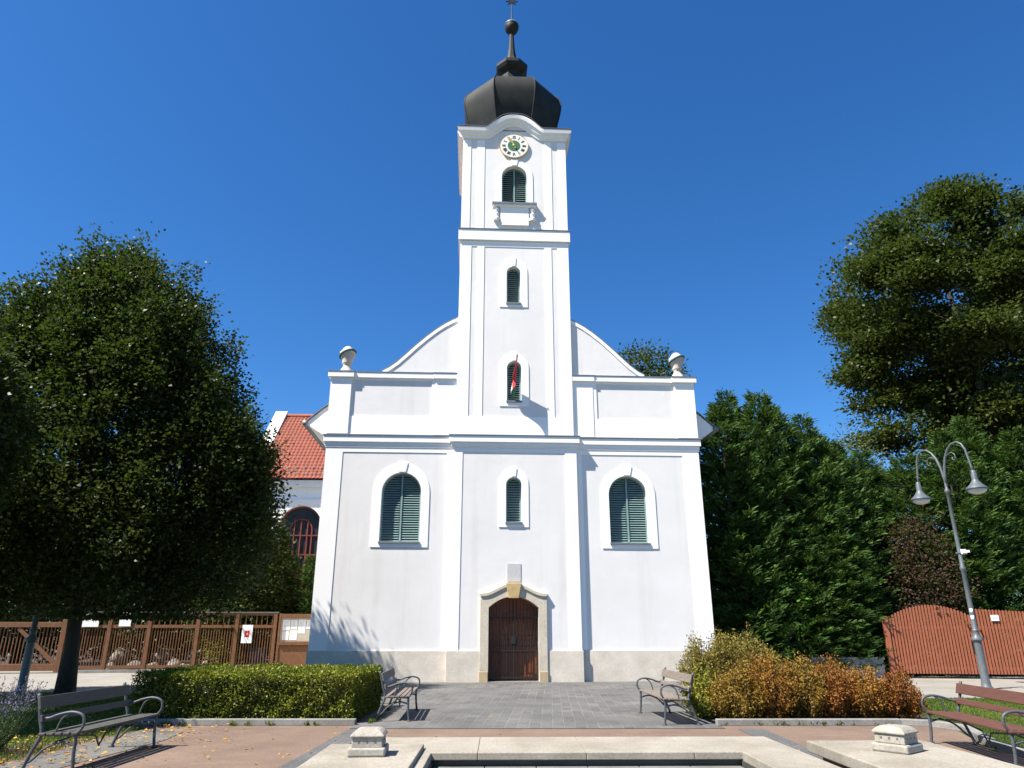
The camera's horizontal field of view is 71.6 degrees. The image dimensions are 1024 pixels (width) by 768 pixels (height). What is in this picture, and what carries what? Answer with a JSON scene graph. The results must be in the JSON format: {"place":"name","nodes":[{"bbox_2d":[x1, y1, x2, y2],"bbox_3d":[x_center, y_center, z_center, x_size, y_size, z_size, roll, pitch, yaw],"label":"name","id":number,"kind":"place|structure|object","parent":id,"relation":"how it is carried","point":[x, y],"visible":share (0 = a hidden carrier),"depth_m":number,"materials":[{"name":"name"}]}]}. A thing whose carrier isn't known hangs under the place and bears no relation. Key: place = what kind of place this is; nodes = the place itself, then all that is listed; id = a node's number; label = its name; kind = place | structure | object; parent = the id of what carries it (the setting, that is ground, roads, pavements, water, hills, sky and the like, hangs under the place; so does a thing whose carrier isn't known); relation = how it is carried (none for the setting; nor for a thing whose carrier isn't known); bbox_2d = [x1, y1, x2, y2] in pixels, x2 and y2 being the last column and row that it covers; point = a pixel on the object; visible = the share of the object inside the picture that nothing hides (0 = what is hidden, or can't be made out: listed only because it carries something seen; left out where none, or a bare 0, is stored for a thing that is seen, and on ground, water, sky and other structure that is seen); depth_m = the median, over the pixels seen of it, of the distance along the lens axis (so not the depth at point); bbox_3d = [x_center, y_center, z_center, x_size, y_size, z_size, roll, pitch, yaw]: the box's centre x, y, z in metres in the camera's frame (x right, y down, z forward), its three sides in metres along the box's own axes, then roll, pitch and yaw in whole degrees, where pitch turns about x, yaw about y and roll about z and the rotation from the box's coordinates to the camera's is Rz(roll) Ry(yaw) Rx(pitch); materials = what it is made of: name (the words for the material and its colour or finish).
{"place":"outdoors","nodes":[
{"label":"outdoors","id":0,"kind":"place"},
{"bbox_2d":[0,691,144,763],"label":"lawn","id":1,"kind":"structure","parent":0,"point":[138,729],"depth_m":12.78,"materials":[{"name":"green plant"}]},
{"bbox_2d":[0,676,47,749],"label":"lavender","id":2,"kind":"object","parent":1,"relation":"on","point":[5,721],"visible":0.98,"depth_m":10.18,"materials":[{"name":"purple plant"}]},
{"bbox_2d":[0,331,55,530],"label":"deciduous tree","id":3,"kind":"object","parent":1,"relation":"on","point":[14,447],"visible":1,"depth_m":14.21,"materials":[{"name":"green plant"}]},
{"bbox_2d":[13,434,105,694],"bbox_3d":[-13.050,4.808,20.029,2.620,7.310,0.620,15,-24,-37],"label":"street lamp","id":4,"kind":"object","parent":1,"relation":"on","point":[31,639],"visible":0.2,"depth_m":19.12,"materials":[{"name":"grey metal"}]},
{"bbox_2d":[0,221,298,694],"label":"deciduous tree","id":5,"kind":"object","parent":1,"relation":"on","point":[136,347],"visible":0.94,"depth_m":18.33,"materials":[{"name":"green plant"}]},
{"bbox_2d":[0,671,146,692],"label":"path","id":6,"kind":"structure","parent":0,"point":[88,681],"depth_m":24.26,"materials":[{"name":"concrete"}]},
{"bbox_2d":[0,619,66,671],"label":"wooden gate","id":7,"kind":"structure","parent":6,"relation":"on","point":[53,666],"depth_m":28.52,"materials":[{"name":"brown wood"}]},
{"bbox_2d":[78,611,278,672],"bbox_3d":[-13.970,10.645,29.329,8.150,2.360,0.500,3,-19,-8],"label":"picket fence","id":8,"kind":"object","parent":6,"relation":"on","point":[103,667],"visible":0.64,"depth_m":29.26,"materials":[{"name":"wood"}]},
{"bbox_2d":[82,619,98,626],"bbox_3d":[-17.212,9.666,29.038,0.620,0.500,0.012,3,-19,-8],"label":"paper notice","id":9,"kind":"object","parent":8,"relation":"attached to","point":[89,623],"visible":0.5,"depth_m":28.99,"materials":[{"name":"white paper"}]},
{"bbox_2d":[119,613,130,625],"bbox_3d":[-15.912,9.688,29.239,0.450,0.550,0.012,3,-19,-8],"label":"paper notice","id":10,"kind":"object","parent":8,"relation":"attached to","point":[125,622],"visible":0.36,"depth_m":29.19,"materials":[{"name":"white paper"}]},
{"bbox_2d":[241,625,252,642],"bbox_3d":[-11.102,10.470,29.740,0.420,0.720,0.016,3,-19,-8],"label":"emblem sign","id":11,"kind":"object","parent":8,"relation":"attached to","point":[246,636],"visible":1,"depth_m":29.73,"materials":[{"name":"paper"}]},
{"bbox_2d":[0,730,182,767],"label":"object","id":12,"kind":"structure","parent":0,"point":[37,761],"depth_m":10.18,"materials":[{"name":"stone"}]},
{"bbox_2d":[21,682,163,767],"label":"park bench","id":13,"kind":"object","parent":12,"relation":"on","point":[58,700],"visible":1,"depth_m":9.49,"materials":[{"name":"grey metal"}]},
{"bbox_2d":[0,652,217,669],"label":"yard soil","id":14,"kind":"structure","parent":0,"point":[40,658],"depth_m":37.60,"materials":[{"name":"brown soil"}]},
{"bbox_2d":[0,513,132,663],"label":"deciduous tree","id":15,"kind":"object","parent":14,"relation":"on","point":[22,639],"visible":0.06,"depth_m":32.39,"materials":[{"name":"green plant"}]},
{"bbox_2d":[127,660,139,664],"bbox_3d":[-16.381,12.247,30.779,0.590,0.495,0.702,6,-20,-17],"label":"rock","id":16,"kind":"object","parent":14,"relation":"on","point":[134,662],"visible":0.24,"depth_m":30.68,"materials":[{"name":"grey stone"}]},
{"bbox_2d":[80,485,223,664],"bbox_3d":[-17.647,9.451,36.270,9.053,9.213,9.505,0,-19,0],"label":"deciduous tree","id":17,"kind":"object","parent":14,"relation":"on","point":[144,622],"visible":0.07,"depth_m":32.82,"materials":[{"name":"green plant"}]},
{"bbox_2d":[166,658,180,668],"bbox_3d":[-14.795,12.308,31.063,0.643,0.564,0.811,12,-23,-32],"label":"rock","id":18,"kind":"object","parent":14,"relation":"on","point":[174,662],"visible":0.33,"depth_m":30.94,"materials":[{"name":"grey stone"}]},
{"bbox_2d":[198,628,255,664],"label":"bush","id":19,"kind":"object","parent":14,"relation":"on","point":[224,651],"visible":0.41,"depth_m":30.39,"materials":[{"name":"green plant"}]},
{"bbox_2d":[176,516,308,664],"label":"deciduous tree","id":20,"kind":"object","parent":14,"relation":"on","point":[279,595],"visible":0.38,"depth_m":31.62,"materials":[{"name":"green plant"}]},
{"bbox_2d":[257,613,294,662],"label":"bush","id":21,"kind":"object","parent":14,"relation":"on","point":[269,642],"visible":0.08,"depth_m":30.79,"materials":[{"name":"green plant"}]},
{"bbox_2d":[235,411,324,662],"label":"side building","id":22,"kind":"structure","parent":14,"relation":"on","point":[306,457],"depth_m":38.47,"materials":[{"name":"white paint"}]},
{"bbox_2d":[281,506,319,603],"bbox_3d":[-11.304,9.256,37.532,2.300,5.550,0.130,1,-19,-2],"label":"window","id":23,"kind":"structure","parent":22,"relation":"in","point":[306,530],"depth_m":38.04,"materials":[{"name":"red paint"}]},
{"bbox_2d":[292,554,315,613],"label":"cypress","id":24,"kind":"object","parent":14,"relation":"on","point":[308,571],"visible":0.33,"depth_m":32.37,"materials":[{"name":"green plant"}]},
{"bbox_2d":[90,659,242,660],"bbox_3d":[-15.500,12.682,32.648,7.000,0.001,2.400,0,-19,0],"label":"rockery mound","id":25,"kind":"object","parent":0,"point":[154,660],"visible":0.2,"depth_m":31.90,"materials":[{"name":"grey stone"}]},
{"bbox_2d":[110,646,130,663],"bbox_3d":[-17.586,12.220,31.998,0.892,0.738,0.918,-8,-21,23],"label":"rock","id":26,"kind":"object","parent":25,"relation":"on","point":[120,655],"visible":0.62,"depth_m":31.67,"materials":[{"name":"grey stone"}]},
{"bbox_2d":[152,649,172,663],"bbox_3d":[-15.878,12.360,32.183,0.832,0.610,0.922,16,-25,-38],"label":"rock","id":27,"kind":"object","parent":25,"relation":"on","point":[161,656],"visible":0.66,"depth_m":31.92,"materials":[{"name":"grey stone"}]},
{"bbox_2d":[185,648,201,662],"bbox_3d":[-14.498,12.429,32.589,0.851,0.712,0.888,3,-19,-8],"label":"rock","id":28,"kind":"object","parent":25,"relation":"on","point":[191,655],"visible":0.29,"depth_m":32.28,"materials":[{"name":"grey stone"}]},
{"bbox_2d":[380,682,423,702],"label":"side pavement","id":29,"kind":"structure","parent":0,"point":[390,689],"depth_m":20.99,"materials":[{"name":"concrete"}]},
{"bbox_2d":[0,726,1023,767],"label":"brick pavement","id":30,"kind":"structure","parent":0,"point":[264,746],"depth_m":11.36,"materials":[{"name":"brick"}]},
{"bbox_2d":[0,708,504,767],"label":"fallen leaves","id":31,"kind":"object","parent":30,"relation":"on","point":[110,741],"visible":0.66,"depth_m":11.01,"materials":[{"name":"plant"}]},
{"bbox_2d":[279,729,356,767],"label":"dark paving band","id":32,"kind":"object","parent":30,"relation":"on","point":[343,737],"visible":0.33,"depth_m":10.41,"materials":[{"name":"grey stone"}]},
{"bbox_2d":[386,736,840,767],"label":"fountain basin","id":33,"kind":"object","parent":30,"relation":"on","point":[620,752],"visible":0.9,"depth_m":8.00,"materials":[{"name":"stone"}]},
{"bbox_2d":[297,727,423,767],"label":"corner stone","id":34,"kind":"object","parent":33,"relation":"on","point":[369,747],"visible":0.98,"depth_m":7.39,"materials":[{"name":"stone"}]},
{"bbox_2d":[739,729,822,759],"bbox_3d":[4.125,5.261,10.190,0.450,0.001,4.711,0,-19,1],"label":"dark paving band","id":35,"kind":"object","parent":30,"relation":"on","point":[772,736],"visible":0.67,"depth_m":11.32,"materials":[{"name":"grey stone"}]},
{"bbox_2d":[715,718,1023,757],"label":"kerb","id":36,"kind":"structure","parent":30,"relation":"on","point":[1002,746],"depth_m":12.88,"materials":[{"name":"concrete"}]},
{"bbox_2d":[807,724,1023,767],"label":"corner stone","id":37,"kind":"object","parent":30,"relation":"on","point":[895,746],"visible":0.99,"depth_m":7.58,"materials":[{"name":"stone"}]},
{"bbox_2d":[921,681,1023,764],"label":"park bench","id":38,"kind":"object","parent":30,"relation":"on","point":[1012,730],"visible":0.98,"depth_m":10.04,"materials":[{"name":"brown wood"}]},
{"bbox_2d":[0,0,1023,631],"label":"sky","id":39,"kind":"structure","parent":0,"point":[719,151],"materials":[{"name":"blue"}]},
{"bbox_2d":[8,633,1023,728],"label":"ground","id":40,"kind":"structure","parent":0,"point":[934,675],"depth_m":27.10,"materials":[{"name":"grey concrete"}]},
{"bbox_2d":[133,718,356,725],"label":"kerb","id":41,"kind":"structure","parent":40,"relation":"on","point":[276,722],"depth_m":12.90,"materials":[{"name":"concrete"}]},
{"bbox_2d":[249,647,267,663],"bbox_3d":[-10.900,11.779,30.421,0.726,0.930,0.680,3,-19,-8],"label":"waste bin","id":42,"kind":"object","parent":40,"relation":"on","point":[257,655],"visible":0.56,"depth_m":30.20,"materials":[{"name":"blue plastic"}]},
{"bbox_2d":[160,705,384,721],"bbox_3d":[-5.025,6.807,14.655,4.250,0.001,3.450,0,-19,0],"label":"hedge bed","id":43,"kind":"object","parent":40,"relation":"on","point":[366,715],"visible":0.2,"depth_m":14.03,"materials":[{"name":"soil"}]},
{"bbox_2d":[129,662,383,719],"bbox_3d":[-5.045,6.330,14.700,4.352,1.026,3.310,0,-19,0],"label":"hedge","id":44,"kind":"object","parent":43,"relation":"on","point":[263,690],"visible":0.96,"depth_m":13.36,"materials":[{"name":"green plant"}]},
{"bbox_2d":[275,613,310,665],"bbox_3d":[-8.980,10.917,30.022,1.840,2.300,0.230,3,-19,-8],"label":"notice board","id":45,"kind":"object","parent":40,"relation":"on","point":[292,640],"visible":0.63,"depth_m":30.00,"materials":[{"name":"brown wood"}]},
{"bbox_2d":[302,0,718,682],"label":"church","id":46,"kind":"structure","parent":40,"relation":"on","point":[482,524],"depth_m":25.78,"materials":[{"name":"white paint"}]},
{"bbox_2d":[370,463,428,546],"bbox_3d":[-3.971,4.324,25.410,2.000,3.005,0.380,1,-19,-3],"label":"window","id":47,"kind":"structure","parent":46,"relation":"in","point":[404,512],"depth_m":25.40,"materials":[{"name":"white paint"}]},
{"bbox_2d":[488,598,536,679],"bbox_3d":[0.025,8.709,24.374,1.720,2.700,0.150,1,-19,-3],"label":"door","id":48,"kind":"structure","parent":46,"relation":"in","point":[509,605],"depth_m":24.39,"materials":[{"name":"brown wood"}]},
{"bbox_2d":[499,258,527,307],"bbox_3d":[0.062,-4.005,28.389,1.110,2.175,0.380,1,-19,-3],"label":"window","id":49,"kind":"structure","parent":46,"relation":"in","point":[513,284],"depth_m":28.36,"materials":[{"name":"white paint"}]},
{"bbox_2d":[499,468,528,526],"bbox_3d":[0.053,4.096,25.532,1.060,2.115,0.380,1,-19,-3],"label":"window","id":50,"kind":"structure","parent":46,"relation":"in","point":[509,492],"depth_m":25.51,"materials":[{"name":"white paint"}]},
{"bbox_2d":[499,353,528,406],"bbox_3d":[0.070,-0.131,27.048,1.110,2.135,0.380,1,-19,-3],"label":"window","id":51,"kind":"structure","parent":46,"relation":"in","point":[521,395],"depth_m":26.98,"materials":[{"name":"white paint"}]},
{"bbox_2d":[511,355,517,397],"bbox_3d":[0.061,-0.270,26.668,0.216,1.549,0.837,3,-19,-9],"label":"flag","id":52,"kind":"object","parent":46,"relation":"on","point":[514,382],"visible":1,"depth_m":26.45,"materials":[{"name":"red fabric"}]},
{"bbox_2d":[492,159,536,226],"bbox_3d":[0.094,-7.984,29.687,1.840,3.245,0.530,1,-19,-3],"label":"window","id":53,"kind":"structure","parent":46,"relation":"in","point":[514,192],"depth_m":29.73,"materials":[{"name":"white paint"}]},
{"bbox_2d":[600,466,658,548],"bbox_3d":[4.197,4.482,25.807,2.000,2.965,0.380,1,-19,-3],"label":"window","id":54,"kind":"structure","parent":46,"relation":"in","point":[623,500],"depth_m":25.80,"materials":[{"name":"white paint"}]},
{"bbox_2d":[148,707,996,749],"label":"weeds","id":55,"kind":"object","parent":40,"relation":"on","point":[232,723],"visible":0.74,"depth_m":12.87,"materials":[{"name":"green plant"}]},
{"bbox_2d":[617,338,690,376],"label":"deciduous tree","id":56,"kind":"object","parent":40,"relation":"on","point":[648,370],"visible":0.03,"depth_m":50.75,"materials":[{"name":"green plant"}]},
{"bbox_2d":[700,387,786,643],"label":"conifer","id":57,"kind":"object","parent":40,"relation":"on","point":[729,397],"visible":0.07,"depth_m":30.23,"materials":[{"name":"green plant"}]},
{"bbox_2d":[698,399,804,663],"bbox_3d":[8.746,5.779,28.372,5.014,10.930,4.975,0,-19,0],"label":"conifer","id":58,"kind":"object","parent":40,"relation":"on","point":[730,431],"visible":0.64,"depth_m":27.31,"materials":[{"name":"green plant"}]},
{"bbox_2d":[708,506,825,666],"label":"conifer","id":59,"kind":"object","parent":40,"relation":"on","point":[750,610],"visible":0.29,"depth_m":26.55,"materials":[{"name":"green plant"}]},
{"bbox_2d":[713,389,862,663],"bbox_3d":[10.755,5.689,29.274,5.471,11.692,5.384,14,-24,-35],"label":"conifer","id":60,"kind":"object","parent":40,"relation":"on","point":[768,414],"visible":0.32,"depth_m":28.78,"materials":[{"name":"green plant"}]},
{"bbox_2d":[737,403,841,634],"bbox_3d":[11.652,6.234,30.316,5.014,11.343,4.975,-12,-23,31],"label":"conifer","id":61,"kind":"object","parent":40,"relation":"on","point":[781,428],"visible":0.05,"depth_m":29.81,"materials":[{"name":"green plant"}]},
{"bbox_2d":[769,565,819,658],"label":"sapling","id":62,"kind":"object","parent":40,"relation":"on","point":[803,621],"visible":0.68,"depth_m":26.09,"materials":[{"name":"green plant"}]},
{"bbox_2d":[674,701,931,722],"bbox_3d":[6.175,7.044,15.340,4.850,0.001,5.000,0,-19,0],"label":"shrub bed","id":63,"kind":"object","parent":40,"relation":"on","point":[718,717],"visible":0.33,"depth_m":14.20,"materials":[{"name":"soil"}]},
{"bbox_2d":[676,662,723,718],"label":"shrub","id":64,"kind":"object","parent":63,"relation":"on","point":[701,702],"visible":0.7,"depth_m":13.95,"materials":[{"name":"green plant"}]},
{"bbox_2d":[674,625,742,715],"bbox_3d":[4.099,5.951,14.789,1.496,1.779,1.541,0,-19,0],"label":"shrub","id":65,"kind":"object","parent":63,"relation":"on","point":[704,657],"visible":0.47,"depth_m":14.59,"materials":[{"name":"green plant"}]},
{"bbox_2d":[701,652,770,718],"bbox_3d":[4.359,5.890,13.813,1.269,1.253,1.247,-11,-22,29],"label":"shrub","id":66,"kind":"object","parent":63,"relation":"on","point":[729,705],"visible":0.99,"depth_m":13.58,"materials":[{"name":"yellow plant"}]},
{"bbox_2d":[705,621,782,713],"bbox_3d":[4.927,5.989,15.025,2.019,1.848,2.067,0,-19,0],"label":"shrub","id":67,"kind":"object","parent":63,"relation":"on","point":[742,654],"visible":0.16,"depth_m":14.88,"materials":[{"name":"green plant"}]},
{"bbox_2d":[734,648,805,717],"bbox_3d":[4.955,5.886,13.931,1.449,1.315,1.314,0,-19,0],"label":"shrub","id":68,"kind":"object","parent":63,"relation":"on","point":[771,710],"visible":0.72,"depth_m":13.64,"materials":[{"name":"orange plant"}]},
{"bbox_2d":[754,646,802,693],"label":"shrub","id":69,"kind":"object","parent":63,"relation":"on","point":[769,652],"visible":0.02,"depth_m":14.75,"materials":[{"name":"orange plant"}]},
{"bbox_2d":[769,650,834,717],"bbox_3d":[5.660,5.919,13.966,1.322,1.272,1.257,13,-23,-33],"label":"shrub","id":70,"kind":"object","parent":63,"relation":"on","point":[802,709],"visible":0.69,"depth_m":13.70,"materials":[{"name":"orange plant"}]},
{"bbox_2d":[798,652,863,717],"bbox_3d":[6.258,5.938,13.956,1.351,1.248,1.276,0,-19,0],"label":"shrub","id":71,"kind":"object","parent":63,"relation":"on","point":[836,709],"visible":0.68,"depth_m":13.60,"materials":[{"name":"orange plant"}]},
{"bbox_2d":[801,654,861,685],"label":"shrub","id":72,"kind":"object","parent":63,"relation":"on","point":[837,666],"visible":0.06,"depth_m":14.89,"materials":[{"name":"orange plant"}]},
{"bbox_2d":[833,661,895,717],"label":"shrub","id":73,"kind":"object","parent":63,"relation":"on","point":[869,706],"visible":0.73,"depth_m":13.52,"materials":[{"name":"orange plant"}]},
{"bbox_2d":[873,665,929,718],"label":"shrub","id":74,"kind":"object","parent":63,"relation":"on","point":[907,705],"visible":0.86,"depth_m":13.45,"materials":[{"name":"orange plant"}]},
{"bbox_2d":[747,512,859,670],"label":"conifer","id":75,"kind":"object","parent":40,"relation":"on","point":[822,597],"visible":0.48,"depth_m":26.60,"materials":[{"name":"green plant"}]},
{"bbox_2d":[777,657,885,677],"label":"wall","id":76,"kind":"structure","parent":40,"relation":"on","point":[858,661],"depth_m":25.86,"materials":[{"name":"grey concrete"}]},
{"bbox_2d":[775,411,890,656],"bbox_3d":[12.648,6.289,29.402,4.621,10.640,4.580,-5,-20,14],"label":"conifer","id":77,"kind":"object","parent":40,"relation":"on","point":[828,473],"visible":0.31,"depth_m":28.94,"materials":[{"name":"green plant"}]},
{"bbox_2d":[784,431,911,660],"bbox_3d":[13.463,6.853,30.152,5.471,10.065,5.384,1,-19,-4],"label":"conifer","id":78,"kind":"object","parent":40,"relation":"on","point":[869,539],"visible":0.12,"depth_m":29.01,"materials":[{"name":"green plant"}]},
{"bbox_2d":[808,517,900,672],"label":"conifer","id":79,"kind":"object","parent":40,"relation":"on","point":[856,589],"visible":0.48,"depth_m":26.93,"materials":[{"name":"green plant"}]},
{"bbox_2d":[813,439,915,665],"bbox_3d":[14.592,7.163,30.795,4.975,9.899,5.014,8,-21,-22],"label":"conifer","id":80,"kind":"object","parent":40,"relation":"on","point":[867,480],"visible":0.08,"depth_m":30.07,"materials":[{"name":"green plant"}]},
{"bbox_2d":[814,419,927,545],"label":"pale tree","id":81,"kind":"object","parent":40,"relation":"on","point":[856,443],"visible":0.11,"depth_m":34.19,"materials":[{"name":"green plant"}]},
{"bbox_2d":[849,447,935,670],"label":"conifer","id":82,"kind":"object","parent":40,"relation":"on","point":[866,465],"visible":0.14,"depth_m":30.98,"materials":[{"name":"green plant"}]},
{"bbox_2d":[809,170,1023,557],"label":"tall tree","id":83,"kind":"object","parent":40,"relation":"on","point":[882,337],"visible":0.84,"depth_m":36.14,"materials":[{"name":"green plant"}]},
{"bbox_2d":[861,452,1012,673],"bbox_3d":[17.133,7.279,29.826,5.471,9.048,5.384,-10,-22,27],"label":"conifer","id":84,"kind":"object","parent":40,"relation":"on","point":[904,479],"visible":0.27,"depth_m":29.43,"materials":[{"name":"green plant"}]},
{"bbox_2d":[876,497,998,675],"bbox_3d":[16.183,7.805,27.697,3.942,6.682,4.261,0,-19,0],"label":"copper shrub","id":85,"kind":"object","parent":40,"relation":"on","point":[942,575],"visible":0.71,"depth_m":27.65,"materials":[{"name":"brown plant"}]},
{"bbox_2d":[904,427,1023,674],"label":"conifer","id":86,"kind":"object","parent":40,"relation":"on","point":[990,530],"visible":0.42,"depth_m":28.28,"materials":[{"name":"green plant"}]},
{"bbox_2d":[912,302,1023,512],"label":"tall tree","id":87,"kind":"object","parent":40,"relation":"on","point":[1019,367],"visible":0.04,"depth_m":37.81,"materials":[{"name":"green plant"}]},
{"bbox_2d":[935,413,1023,673],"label":"conifer","id":88,"kind":"object","parent":40,"relation":"on","point":[979,444],"visible":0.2,"depth_m":30.12,"materials":[{"name":"green plant"}]},
{"bbox_2d":[975,424,1023,666],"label":"conifer","id":89,"kind":"object","parent":40,"relation":"on","point":[1004,443],"visible":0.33,"depth_m":30.48,"materials":[{"name":"green plant"}]},
{"bbox_2d":[351,682,723,727],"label":"plaza pavement","id":90,"kind":"structure","parent":0,"point":[543,705],"depth_m":15.61,"materials":[{"name":"grey stone"}]},
{"bbox_2d":[374,666,419,721],"bbox_3d":[-2.308,6.278,14.494,0.725,0.885,2.100,1,-19,-3],"label":"park bench","id":91,"kind":"object","parent":90,"relation":"on","point":[404,692],"visible":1,"depth_m":13.82,"materials":[{"name":"grey wood"}]},
{"bbox_2d":[636,667,701,724],"bbox_3d":[3.028,6.098,13.975,0.725,0.885,2.100,1,-19,-3],"label":"park bench","id":92,"kind":"object","parent":90,"relation":"on","point":[666,697],"visible":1,"depth_m":13.55,"materials":[{"name":"brown wood"}]},
{"bbox_2d":[635,682,684,695],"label":"pavement","id":93,"kind":"structure","parent":0,"point":[657,686],"depth_m":21.35,"materials":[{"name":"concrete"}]},
{"bbox_2d":[864,677,1023,697],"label":"path","id":94,"kind":"structure","parent":0,"point":[944,686],"depth_m":22.96,"materials":[{"name":"concrete"}]},
{"bbox_2d":[911,441,992,687],"bbox_3d":[13.870,5.462,21.919,0.620,7.310,2.620,7,-20,-19],"label":"street lamp","id":95,"kind":"object","parent":94,"relation":"on","point":[976,486],"visible":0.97,"depth_m":21.76,"materials":[{"name":"grey metal"}]},
{"bbox_2d":[955,549,969,553],"bbox_3d":[13.925,5.177,21.906,0.220,0.140,0.410,16,-25,-39],"label":"camera box","id":96,"kind":"object","parent":95,"relation":"attached to","point":[964,551],"visible":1,"depth_m":21.82,"materials":[{"name":"plastic"}]},
{"bbox_2d":[882,605,1023,677],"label":"picket gate","id":97,"kind":"structure","parent":94,"relation":"on","point":[887,629],"depth_m":25.57,"materials":[{"name":"red paint"}]},
{"bbox_2d":[990,615,998,620],"bbox_3d":[17.372,8.415,25.544,0.260,0.200,0.015,-3,-19,9],"label":"gate sign","id":98,"kind":"object","parent":97,"relation":"attached to","point":[994,617],"visible":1,"depth_m":25.54,"materials":[{"name":"paper"}]},
{"bbox_2d":[917,696,1023,756],"bbox_3d":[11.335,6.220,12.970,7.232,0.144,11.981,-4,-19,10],"label":"lawn grass","id":99,"kind":"structure","parent":0,"point":[964,709],"depth_m":14.84,"materials":[{"name":"green plant"}]}
]}

